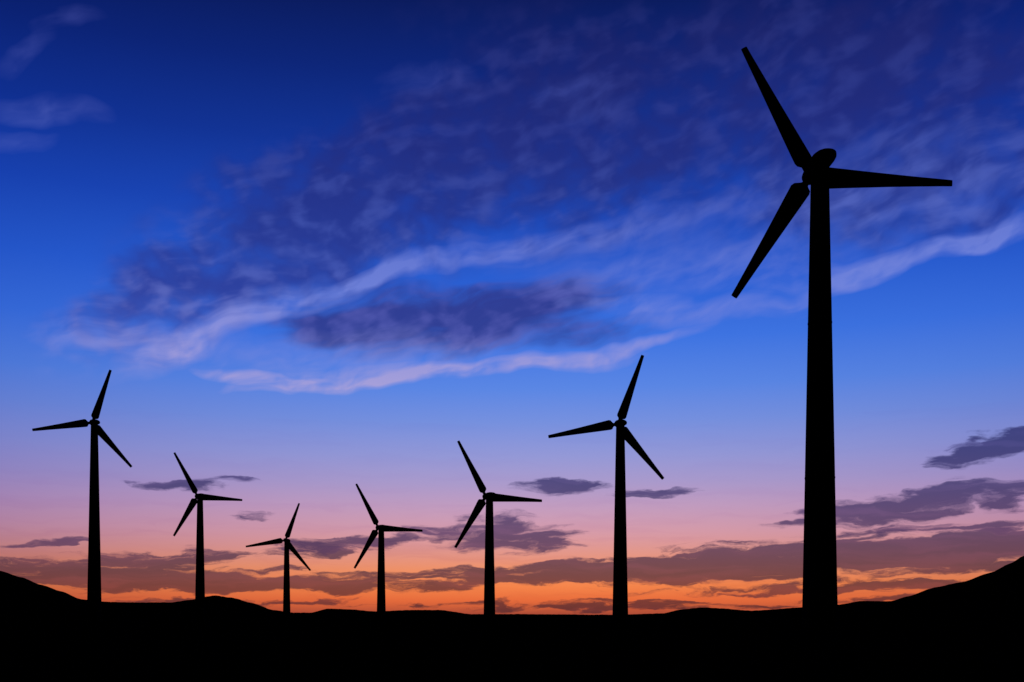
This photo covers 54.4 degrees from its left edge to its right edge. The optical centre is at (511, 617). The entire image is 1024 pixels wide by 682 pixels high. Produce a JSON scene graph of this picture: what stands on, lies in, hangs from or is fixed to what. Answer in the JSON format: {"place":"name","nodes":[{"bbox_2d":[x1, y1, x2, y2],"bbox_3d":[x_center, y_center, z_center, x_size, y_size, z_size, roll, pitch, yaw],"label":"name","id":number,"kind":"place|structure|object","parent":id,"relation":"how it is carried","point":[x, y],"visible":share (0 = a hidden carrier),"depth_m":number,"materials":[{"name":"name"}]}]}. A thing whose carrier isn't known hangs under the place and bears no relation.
{"place":"outdoors","nodes":[
{"label":"outdoors","id":0,"kind":"place"},
{"bbox_2d":[0,620,1023,681],"bbox_3d":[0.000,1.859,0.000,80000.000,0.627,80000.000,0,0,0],"label":"ground","id":1,"kind":"structure","parent":0,"point":[496,651],"depth_m":51.71,"materials":[{"name":"soil"}]},
{"bbox_2d":[32,369,131,622],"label":"wind turbine","id":2,"kind":"object","parent":1,"relation":"on","point":[94,607],"visible":0.96,"depth_m":349.81,"materials":[{"name":"paint"}]},
{"bbox_2d":[173,452,241,621],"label":"wind turbine","id":3,"kind":"object","parent":1,"relation":"on","point":[199,498],"visible":0.98,"depth_m":416.24,"materials":[{"name":"paint"}]},
{"bbox_2d":[246,503,310,620],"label":"wind turbine","id":4,"kind":"object","parent":1,"relation":"on","point":[288,545],"visible":0.91,"depth_m":499.58,"materials":[{"name":"paint"}]},
{"bbox_2d":[354,484,422,621],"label":"wind turbine","id":5,"kind":"object","parent":1,"relation":"on","point":[380,530],"visible":0.95,"depth_m":408.73,"materials":[{"name":"paint"}]},
{"bbox_2d":[454,441,541,622],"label":"wind turbine","id":6,"kind":"object","parent":1,"relation":"on","point":[490,498],"visible":0.91,"depth_m":321.94,"materials":[{"name":"paint"}]},
{"bbox_2d":[0,556,1023,620],"bbox_3d":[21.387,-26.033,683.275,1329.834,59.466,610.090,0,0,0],"label":"hills","id":7,"kind":"structure","parent":1,"relation":"on","point":[997,595],"depth_m":611.63,"materials":[{"name":"black"}]},
{"bbox_2d":[548,355,663,623],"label":"wind turbine","id":8,"kind":"object","parent":1,"relation":"on","point":[620,581],"visible":1,"depth_m":274.08,"materials":[{"name":"paint"}]},
{"bbox_2d":[620,614,624,623],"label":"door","id":9,"kind":"structure","parent":8,"relation":"in","point":[621,615],"depth_m":272.83,"materials":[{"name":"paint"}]},
{"bbox_2d":[731,47,951,630],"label":"wind turbine","id":10,"kind":"object","parent":1,"relation":"on","point":[821,176],"visible":0.98,"depth_m":133.21,"materials":[{"name":"paint"}]},
{"bbox_2d":[822,611,831,630],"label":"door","id":11,"kind":"structure","parent":10,"relation":"in","point":[825,614],"depth_m":131.87,"materials":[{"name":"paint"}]},
{"bbox_2d":[0,0,1023,614],"label":"sky","id":12,"kind":"structure","parent":0,"point":[312,251],"materials":[{"name":"blue"}]}
]}

